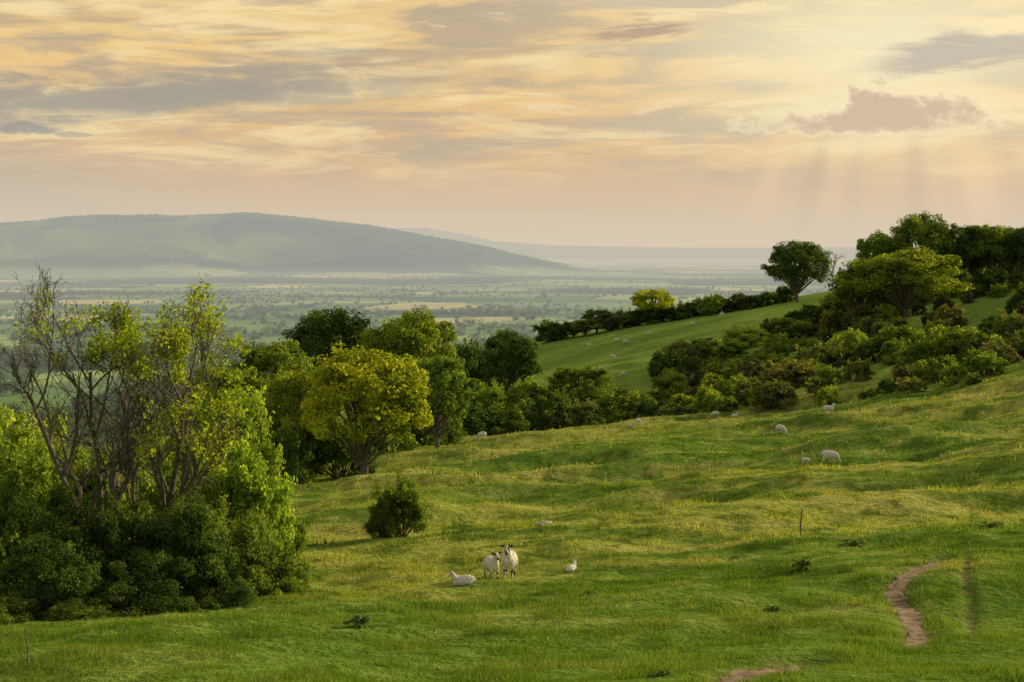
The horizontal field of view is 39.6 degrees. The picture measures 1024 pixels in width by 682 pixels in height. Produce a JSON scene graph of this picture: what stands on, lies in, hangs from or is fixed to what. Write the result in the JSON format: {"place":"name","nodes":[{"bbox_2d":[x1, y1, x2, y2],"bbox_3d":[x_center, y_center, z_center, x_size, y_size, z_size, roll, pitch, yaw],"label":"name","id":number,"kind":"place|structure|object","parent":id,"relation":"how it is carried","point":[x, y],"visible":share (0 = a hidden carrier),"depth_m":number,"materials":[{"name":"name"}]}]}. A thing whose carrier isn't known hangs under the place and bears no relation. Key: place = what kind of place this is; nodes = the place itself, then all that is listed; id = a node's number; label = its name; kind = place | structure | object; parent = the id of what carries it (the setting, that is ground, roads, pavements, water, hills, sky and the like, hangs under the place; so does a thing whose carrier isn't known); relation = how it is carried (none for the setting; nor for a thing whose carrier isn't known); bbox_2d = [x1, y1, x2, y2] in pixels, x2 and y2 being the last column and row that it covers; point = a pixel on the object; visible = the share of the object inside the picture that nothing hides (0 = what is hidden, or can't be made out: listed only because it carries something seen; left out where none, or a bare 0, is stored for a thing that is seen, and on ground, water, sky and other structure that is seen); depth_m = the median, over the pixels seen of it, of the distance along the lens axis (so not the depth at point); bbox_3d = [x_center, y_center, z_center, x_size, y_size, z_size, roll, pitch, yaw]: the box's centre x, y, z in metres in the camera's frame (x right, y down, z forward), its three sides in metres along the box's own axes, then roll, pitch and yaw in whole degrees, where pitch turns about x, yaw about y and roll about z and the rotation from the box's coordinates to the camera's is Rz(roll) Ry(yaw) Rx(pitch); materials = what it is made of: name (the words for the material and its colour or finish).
{"place":"outdoors","nodes":[
{"label":"outdoors","id":0,"kind":"place"},
{"bbox_2d":[0,212,1023,681],"bbox_3d":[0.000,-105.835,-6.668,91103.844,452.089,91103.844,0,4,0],"label":"ground","id":1,"kind":"structure","parent":0,"point":[92,248],"depth_m":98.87,"materials":[{"name":"green plant"}]},
{"bbox_2d":[0,591,38,625],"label":"elder shrub","id":2,"kind":"object","parent":1,"relation":"on","point":[18,605],"visible":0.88,"depth_m":34.79,"materials":[{"name":"green plant"}]},
{"bbox_2d":[0,431,62,595],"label":"elder shrub","id":3,"kind":"object","parent":1,"relation":"on","point":[7,466],"visible":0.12,"depth_m":43.04,"materials":[{"name":"green plant"}]},
{"bbox_2d":[0,404,67,489],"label":"elder shrub","id":4,"kind":"object","parent":1,"relation":"on","point":[16,433],"visible":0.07,"depth_m":56.81,"materials":[{"name":"green plant"}]},
{"bbox_2d":[0,459,101,598],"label":"elder shrub","id":5,"kind":"object","parent":1,"relation":"on","point":[15,523],"visible":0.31,"depth_m":39.40,"materials":[{"name":"green plant"}]},
{"bbox_2d":[0,529,113,620],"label":"elder shrub","id":6,"kind":"object","parent":1,"relation":"on","point":[42,558],"visible":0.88,"depth_m":35.93,"materials":[{"name":"green plant"}]},
{"bbox_2d":[16,437,98,560],"bbox_3d":[-15.565,5.870,48.470,3.118,5.360,3.413,-1,4,-11],"label":"elder shrub","id":7,"kind":"object","parent":1,"relation":"on","point":[40,448],"visible":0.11,"depth_m":48.45,"materials":[{"name":"green plant"}]},
{"bbox_2d":[42,586,125,620],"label":"elder shrub","id":8,"kind":"object","parent":1,"relation":"on","point":[93,610],"visible":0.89,"depth_m":35.41,"materials":[{"name":"green plant"}]},
{"bbox_2d":[22,485,147,608],"bbox_3d":[-11.443,5.782,38.173,3.465,3.736,3.599,-2,4,-31],"label":"elder shrub","id":9,"kind":"object","parent":1,"relation":"on","point":[102,531],"visible":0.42,"depth_m":38.03,"materials":[{"name":"green plant"}]},
{"bbox_2d":[73,449,135,569],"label":"elder shrub","id":10,"kind":"object","parent":1,"relation":"on","point":[91,483],"visible":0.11,"depth_m":49.51,"materials":[{"name":"green plant"}]},
{"bbox_2d":[0,263,253,551],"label":"ash tree","id":11,"kind":"object","parent":1,"relation":"on","point":[175,340],"visible":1,"depth_m":40.76,"materials":[{"name":"green plant"}]},
{"bbox_2d":[87,549,201,616],"bbox_3d":[-9.951,6.447,37.347,3.102,1.837,2.969,2,4,25],"label":"elder shrub","id":12,"kind":"object","parent":1,"relation":"on","point":[148,570],"visible":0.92,"depth_m":36.99,"materials":[{"name":"green plant"}]},
{"bbox_2d":[110,466,180,550],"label":"elder shrub","id":13,"kind":"object","parent":1,"relation":"on","point":[149,498],"visible":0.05,"depth_m":47.73,"materials":[{"name":"green plant"}]},
{"bbox_2d":[99,470,251,598],"bbox_3d":[-9.709,5.697,39.992,4.197,4.008,3.789,0,4,6],"label":"elder shrub","id":14,"kind":"object","parent":1,"relation":"on","point":[198,540],"visible":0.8,"depth_m":39.16,"materials":[{"name":"green plant"}]},
{"bbox_2d":[148,413,238,519],"bbox_3d":[-11.136,5.598,50.417,3.391,6.215,3.752,3,4,35],"label":"elder shrub","id":15,"kind":"object","parent":1,"relation":"on","point":[212,497],"visible":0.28,"depth_m":49.54,"materials":[{"name":"green plant"}]},
{"bbox_2d":[170,556,258,609],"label":"elder shrub","id":16,"kind":"object","parent":1,"relation":"on","point":[237,591],"visible":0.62,"depth_m":39.32,"materials":[{"name":"green plant"}]},
{"bbox_2d":[174,365,270,456],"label":"ash tree","id":17,"kind":"object","parent":1,"relation":"on","point":[223,387],"visible":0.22,"depth_m":129.16,"materials":[{"name":"green plant"}]},
{"bbox_2d":[195,384,285,519],"bbox_3d":[-12.168,5.610,62.396,4.771,7.439,4.359,2,4,23],"label":"elder shrub","id":18,"kind":"object","parent":1,"relation":"on","point":[252,415],"visible":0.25,"depth_m":62.16,"materials":[{"name":"green plant"}]},
{"bbox_2d":[176,491,312,595],"bbox_3d":[-8.273,6.320,42.544,3.938,3.405,3.555,2,4,30],"label":"elder shrub","id":19,"kind":"object","parent":1,"relation":"on","point":[267,560],"visible":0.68,"depth_m":41.82,"materials":[{"name":"green plant"}]},
{"bbox_2d":[217,436,297,555],"bbox_3d":[-8.981,5.973,50.484,2.907,5.347,3.216,0,4,2],"label":"elder shrub","id":20,"kind":"object","parent":1,"relation":"on","point":[272,500],"visible":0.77,"depth_m":49.79,"materials":[{"name":"green plant"}]},
{"bbox_2d":[223,339,315,419],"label":"oak tree","id":21,"kind":"object","parent":1,"relation":"on","point":[279,357],"visible":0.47,"depth_m":147.89,"materials":[{"name":"green plant"}]},
{"bbox_2d":[250,526,313,594],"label":"elder shrub","id":22,"kind":"object","parent":1,"relation":"on","point":[296,584],"visible":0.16,"depth_m":44.22,"materials":[{"name":"green plant"}]},
{"bbox_2d":[255,476,311,561],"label":"elder shrub","id":23,"kind":"object","parent":1,"relation":"on","point":[300,537],"visible":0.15,"depth_m":52.30,"materials":[{"name":"green plant"}]},
{"bbox_2d":[267,420,317,484],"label":"hawthorn tree","id":24,"kind":"object","parent":1,"relation":"on","point":[294,455],"visible":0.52,"depth_m":118.31,"materials":[{"name":"green plant"}]},
{"bbox_2d":[261,368,335,479],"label":"ash tree","id":25,"kind":"object","parent":1,"relation":"on","point":[280,396],"visible":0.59,"depth_m":123.75,"materials":[{"name":"green plant"}]},
{"bbox_2d":[279,305,371,419],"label":"oak tree","id":26,"kind":"object","parent":1,"relation":"on","point":[318,335],"visible":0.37,"depth_m":232.25,"materials":[{"name":"green plant"}]},
{"bbox_2d":[304,423,378,479],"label":"hawthorn tree","id":27,"kind":"object","parent":1,"relation":"on","point":[324,452],"visible":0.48,"depth_m":124.16,"materials":[{"name":"green plant"}]},
{"bbox_2d":[298,340,433,474],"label":"sycamore tree","id":28,"kind":"object","parent":1,"relation":"on","point":[398,381],"visible":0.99,"depth_m":116.13,"materials":[{"name":"green plant"}]},
{"bbox_2d":[361,495,402,538],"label":"hawthorn bush","id":29,"kind":"object","parent":1,"relation":"on","point":[384,507],"visible":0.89,"depth_m":59.80,"materials":[{"name":"green plant"}]},
{"bbox_2d":[373,423,420,454],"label":"hawthorn tree","id":30,"kind":"object","parent":1,"relation":"on","point":[401,445],"visible":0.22,"depth_m":149.20,"materials":[{"name":"green plant"}]},
{"bbox_2d":[367,470,428,537],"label":"hawthorn bush","id":31,"kind":"object","parent":1,"relation":"on","point":[408,506],"visible":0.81,"depth_m":60.06,"materials":[{"name":"green plant"}]},
{"bbox_2d":[354,305,464,382],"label":"lime tree","id":32,"kind":"object","parent":1,"relation":"on","point":[401,336],"visible":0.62,"depth_m":218.87,"materials":[{"name":"green plant"}]},
{"bbox_2d":[0,211,857,458],"bbox_3d":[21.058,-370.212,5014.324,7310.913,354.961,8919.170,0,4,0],"label":"distant trees","id":33,"kind":"object","parent":1,"relation":"on","point":[527,314],"visible":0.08,"depth_m":2702.51,"materials":[{"name":"green plant"}]},
{"bbox_2d":[405,413,462,445],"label":"hawthorn tree","id":34,"kind":"object","parent":1,"relation":"on","point":[427,438],"visible":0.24,"depth_m":175.09,"materials":[{"name":"green plant"}]},
{"bbox_2d":[405,355,476,447],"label":"oak tree","id":35,"kind":"object","parent":1,"relation":"on","point":[447,384],"visible":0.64,"depth_m":164.21,"materials":[{"name":"green plant"}]},
{"bbox_2d":[443,337,489,406],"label":"hawthorn tree","id":36,"kind":"object","parent":1,"relation":"on","point":[474,362],"visible":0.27,"depth_m":275.03,"materials":[{"name":"green plant"}]},
{"bbox_2d":[445,399,504,436],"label":"bush","id":37,"kind":"object","parent":1,"relation":"on","point":[480,421],"visible":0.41,"depth_m":204.11,"materials":[{"name":"green plant"}]},
{"bbox_2d":[474,379,506,422],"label":"tree","id":38,"kind":"object","parent":1,"relation":"on","point":[494,397],"visible":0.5,"depth_m":239.62,"materials":[{"name":"green plant"}]},
{"bbox_2d":[482,552,500,579],"bbox_3d":[-0.666,7.496,47.651,0.475,0.947,1.241,0,-1,-22],"label":"sheep","id":39,"kind":"object","parent":1,"relation":"on","point":[490,564],"visible":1,"depth_m":47.37},
{"bbox_2d":[485,404,531,435],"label":"bush","id":40,"kind":"object","parent":1,"relation":"on","point":[514,416],"visible":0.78,"depth_m":207.88,"materials":[{"name":"green plant"}]},
{"bbox_2d":[501,545,518,577],"bbox_3d":[-0.097,7.436,48.215,0.583,1.156,1.527,-1,-2,6],"label":"sheep","id":41,"kind":"object","parent":1,"relation":"on","point":[509,559],"visible":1,"depth_m":47.85},
{"bbox_2d":[482,326,542,391],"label":"oak tree","id":42,"kind":"object","parent":1,"relation":"on","point":[514,353],"visible":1,"depth_m":282.79,"materials":[{"name":"green plant"}]},
{"bbox_2d":[496,376,550,423],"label":"hawthorn tree","id":43,"kind":"object","parent":1,"relation":"on","point":[528,388],"visible":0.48,"depth_m":230.83,"materials":[{"name":"green plant"}]},
{"bbox_2d":[516,387,571,430],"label":"bush","id":44,"kind":"object","parent":1,"relation":"on","point":[539,418],"visible":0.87,"depth_m":214.54,"materials":[{"name":"green plant"}]},
{"bbox_2d":[529,318,569,342],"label":"hedgerow tree","id":45,"kind":"object","parent":1,"relation":"on","point":[551,328],"visible":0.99,"depth_m":452.20,"materials":[{"name":"green plant"}]},
{"bbox_2d":[543,364,615,422],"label":"oak tree","id":46,"kind":"object","parent":1,"relation":"on","point":[588,375],"visible":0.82,"depth_m":228.70,"materials":[{"name":"green plant"}]},
{"bbox_2d":[568,319,602,335],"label":"hedgerow tree","id":47,"kind":"object","parent":1,"relation":"on","point":[592,325],"visible":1,"depth_m":448.17,"materials":[{"name":"green plant"}]},
{"bbox_2d":[565,397,607,426],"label":"bush","id":48,"kind":"object","parent":1,"relation":"on","point":[591,411],"visible":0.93,"depth_m":211.63,"materials":[{"name":"green plant"}]},
{"bbox_2d":[596,310,625,330],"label":"hedgerow tree","id":49,"kind":"object","parent":1,"relation":"on","point":[608,320],"visible":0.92,"depth_m":451.42,"materials":[{"name":"green plant"}]},
{"bbox_2d":[595,384,657,422],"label":"bush","id":50,"kind":"object","parent":1,"relation":"on","point":[627,402],"visible":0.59,"depth_m":216.49,"materials":[{"name":"green plant"}]},
{"bbox_2d":[630,397,668,418],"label":"bush","id":51,"kind":"object","parent":1,"relation":"on","point":[648,407],"visible":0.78,"depth_m":210.31,"materials":[{"name":"green plant"}]},
{"bbox_2d":[630,288,677,318],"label":"lime tree","id":52,"kind":"object","parent":1,"relation":"on","point":[641,301],"visible":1,"depth_m":451.38,"materials":[{"name":"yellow plant"}]},
{"bbox_2d":[645,349,681,378],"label":"tree","id":53,"kind":"object","parent":1,"relation":"on","point":[657,363],"visible":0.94,"depth_m":289.54,"materials":[{"name":"green plant"}]},
{"bbox_2d":[647,368,695,402],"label":"tree","id":54,"kind":"object","parent":1,"relation":"on","point":[671,379],"visible":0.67,"depth_m":259.34,"materials":[{"name":"green plant"}]},
{"bbox_2d":[655,401,692,416],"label":"bush","id":55,"kind":"object","parent":1,"relation":"on","point":[676,409],"visible":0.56,"depth_m":205.29,"materials":[{"name":"green plant"}]},
{"bbox_2d":[657,338,707,369],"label":"hawthorn tree","id":56,"kind":"object","parent":1,"relation":"on","point":[682,348],"visible":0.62,"depth_m":297.15,"materials":[{"name":"green plant"}]},
{"bbox_2d":[694,384,724,412],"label":"hawthorn tree","id":57,"kind":"object","parent":1,"relation":"on","point":[704,396],"visible":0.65,"depth_m":204.57,"materials":[{"name":"green plant"}]},
{"bbox_2d":[695,292,729,314],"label":"hedgerow tree","id":58,"kind":"object","parent":1,"relation":"on","point":[707,305],"visible":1,"depth_m":447.97,"materials":[{"name":"green plant"}]},
{"bbox_2d":[695,371,746,397],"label":"hawthorn tree","id":59,"kind":"object","parent":1,"relation":"on","point":[715,382],"visible":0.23,"depth_m":225.12,"materials":[{"name":"green plant"}]},
{"bbox_2d":[694,337,748,362],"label":"hawthorn tree","id":60,"kind":"object","parent":1,"relation":"on","point":[725,348],"visible":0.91,"depth_m":297.35,"materials":[{"name":"green plant"}]},
{"bbox_2d":[721,323,770,349],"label":"hawthorn tree","id":61,"kind":"object","parent":1,"relation":"on","point":[750,334],"visible":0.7,"depth_m":307.61,"materials":[{"name":"green plant"}]},
{"bbox_2d":[730,361,769,377],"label":"scrub bush","id":62,"kind":"object","parent":1,"relation":"on","point":[754,371],"visible":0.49,"depth_m":258.91,"materials":[{"name":"green plant"}]},
{"bbox_2d":[720,351,787,380],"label":"hawthorn tree","id":63,"kind":"object","parent":1,"relation":"on","point":[774,358],"visible":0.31,"depth_m":265.29,"materials":[{"name":"green plant"}]},
{"bbox_2d":[719,666,801,681],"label":"footpath","id":64,"kind":"structure","parent":1,"relation":"on","point":[744,674],"depth_m":24.89,"materials":[{"name":"brown soil"}]},
{"bbox_2d":[747,379,798,410],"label":"hawthorn tree","id":65,"kind":"object","parent":1,"relation":"on","point":[779,391],"visible":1,"depth_m":199.80,"materials":[{"name":"green plant"}]},
{"bbox_2d":[759,317,812,340],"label":"hawthorn tree","id":66,"kind":"object","parent":1,"relation":"on","point":[783,325],"visible":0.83,"depth_m":316.62,"materials":[{"name":"green plant"}]},
{"bbox_2d":[760,358,818,388],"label":"hawthorn tree","id":67,"kind":"object","parent":1,"relation":"on","point":[791,369],"visible":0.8,"depth_m":234.49,"materials":[{"name":"green plant"}]},
{"bbox_2d":[760,239,833,301],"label":"oak tree","id":68,"kind":"object","parent":1,"relation":"on","point":[794,261],"visible":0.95,"depth_m":435.36,"materials":[{"name":"green plant"}]},
{"bbox_2d":[784,304,844,325],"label":"hawthorn tree","id":69,"kind":"object","parent":1,"relation":"on","point":[811,313],"visible":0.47,"depth_m":327.14,"materials":[{"name":"green plant"}]},
{"bbox_2d":[791,340,851,370],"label":"hawthorn tree","id":70,"kind":"object","parent":1,"relation":"on","point":[828,354],"visible":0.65,"depth_m":248.75,"materials":[{"name":"green plant"}]},
{"bbox_2d":[812,385,845,406],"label":"scrub bush","id":71,"kind":"object","parent":1,"relation":"on","point":[828,395],"visible":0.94,"depth_m":195.04,"materials":[{"name":"green plant"}]},
{"bbox_2d":[812,363,846,388],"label":"scrub bush","id":72,"kind":"object","parent":1,"relation":"on","point":[829,373],"visible":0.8,"depth_m":207.43,"materials":[{"name":"green plant"}]},
{"bbox_2d":[818,311,848,333],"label":"scrub bush","id":73,"kind":"object","parent":1,"relation":"on","point":[831,320],"visible":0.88,"depth_m":307.97,"materials":[{"name":"green plant"}]},
{"bbox_2d":[818,290,869,320],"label":"hawthorn tree","id":74,"kind":"object","parent":1,"relation":"on","point":[828,301],"visible":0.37,"depth_m":326.58,"materials":[{"name":"green plant"}]},
{"bbox_2d":[825,327,872,361],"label":"hawthorn tree","id":75,"kind":"object","parent":1,"relation":"on","point":[850,339],"visible":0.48,"depth_m":258.12,"materials":[{"name":"green plant"}]},
{"bbox_2d":[841,358,874,381],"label":"scrub bush","id":76,"kind":"object","parent":1,"relation":"on","point":[857,367],"visible":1,"depth_m":203.97,"materials":[{"name":"green plant"}]},
{"bbox_2d":[842,304,873,328],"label":"scrub bush","id":77,"kind":"object","parent":1,"relation":"on","point":[860,311],"visible":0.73,"depth_m":303.35,"materials":[{"name":"green plant"}]},
{"bbox_2d":[834,263,886,309],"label":"oak tree","id":78,"kind":"object","parent":1,"relation":"on","point":[845,293],"visible":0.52,"depth_m":307.49,"materials":[{"name":"green plant"}]},
{"bbox_2d":[847,336,883,364],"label":"scrub bush","id":79,"kind":"object","parent":1,"relation":"on","point":[866,348],"visible":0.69,"depth_m":249.91,"materials":[{"name":"green plant"}]},
{"bbox_2d":[855,228,913,290],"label":"oak tree","id":80,"kind":"object","parent":1,"relation":"on","point":[879,243],"visible":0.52,"depth_m":350.81,"materials":[{"name":"green plant"}]},
{"bbox_2d":[873,335,916,365],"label":"scrub bush","id":81,"kind":"object","parent":1,"relation":"on","point":[890,347],"visible":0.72,"depth_m":237.13,"materials":[{"name":"green plant"}]},
{"bbox_2d":[862,323,930,359],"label":"hawthorn tree","id":82,"kind":"object","parent":1,"relation":"on","point":[910,336],"visible":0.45,"depth_m":248.46,"materials":[{"name":"green plant"}]},
{"bbox_2d":[830,245,974,316],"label":"oak tree","id":83,"kind":"object","parent":1,"relation":"on","point":[905,269],"visible":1,"depth_m":294.87,"materials":[{"name":"green plant"}]},
{"bbox_2d":[899,377,928,392],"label":"scrub bush","id":84,"kind":"object","parent":1,"relation":"on","point":[915,385],"visible":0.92,"depth_m":170.67,"materials":[{"name":"green plant"}]},
{"bbox_2d":[884,561,946,649],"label":"footpath","id":85,"kind":"structure","parent":1,"relation":"on","point":[907,613],"depth_m":36.28,"materials":[{"name":"brown soil"}]},
{"bbox_2d":[893,339,950,367],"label":"hawthorn tree","id":86,"kind":"object","parent":1,"relation":"on","point":[910,354],"visible":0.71,"depth_m":213.49,"materials":[{"name":"green plant"}]},
{"bbox_2d":[889,210,962,276],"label":"oak tree","id":87,"kind":"object","parent":1,"relation":"on","point":[918,230],"visible":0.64,"depth_m":344.83,"materials":[{"name":"green plant"}]},
{"bbox_2d":[909,355,958,383],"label":"scrub bush","id":88,"kind":"object","parent":1,"relation":"on","point":[931,373],"visible":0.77,"depth_m":187.29,"materials":[{"name":"green plant"}]},
{"bbox_2d":[932,303,969,327],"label":"scrub bush","id":89,"kind":"object","parent":1,"relation":"on","point":[955,313],"visible":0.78,"depth_m":275.44,"materials":[{"name":"green plant"}]},
{"bbox_2d":[938,362,967,386],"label":"scrub bush","id":90,"kind":"object","parent":1,"relation":"on","point":[957,370],"visible":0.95,"depth_m":171.89,"materials":[{"name":"green plant"}]},
{"bbox_2d":[930,223,988,294],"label":"oak tree","id":91,"kind":"object","parent":1,"relation":"on","point":[964,234],"visible":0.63,"depth_m":346.71,"materials":[{"name":"green plant"}]},
{"bbox_2d":[924,325,1001,364],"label":"hawthorn tree","id":92,"kind":"object","parent":1,"relation":"on","point":[945,341],"visible":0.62,"depth_m":212.29,"materials":[{"name":"green plant"}]},
{"bbox_2d":[948,327,996,364],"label":"scrub bush","id":93,"kind":"object","parent":1,"relation":"on","point":[975,338],"visible":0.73,"depth_m":209.16,"materials":[{"name":"green plant"}]},
{"bbox_2d":[963,346,1010,375],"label":"scrub bush","id":94,"kind":"object","parent":1,"relation":"on","point":[976,359],"visible":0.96,"depth_m":170.93,"materials":[{"name":"green plant"}]},
{"bbox_2d":[965,266,1016,295],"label":"hawthorn tree","id":95,"kind":"object","parent":1,"relation":"on","point":[990,276],"visible":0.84,"depth_m":317.92,"materials":[{"name":"green plant"}]},
{"bbox_2d":[966,223,1022,272],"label":"oak tree","id":96,"kind":"object","parent":1,"relation":"on","point":[993,235],"visible":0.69,"depth_m":345.32,"materials":[{"name":"green plant"}]},
{"bbox_2d":[981,341,1023,363],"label":"scrub bush","id":97,"kind":"object","parent":1,"relation":"on","point":[1008,357],"visible":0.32,"depth_m":185.49,"materials":[{"name":"green plant"}]},
{"bbox_2d":[988,227,1023,271],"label":"oak tree","id":98,"kind":"object","parent":1,"relation":"on","point":[1013,236],"visible":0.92,"depth_m":341.81,"materials":[{"name":"green plant"}]},
{"bbox_2d":[990,307,1023,340],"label":"scrub bush","id":99,"kind":"object","parent":1,"relation":"on","point":[1014,324],"visible":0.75,"depth_m":232.38,"materials":[{"name":"green plant"}]},
{"bbox_2d":[0,0,1023,247],"label":"sky","id":100,"kind":"structure","parent":0,"point":[614,123],"materials":[{"name":"beige"}]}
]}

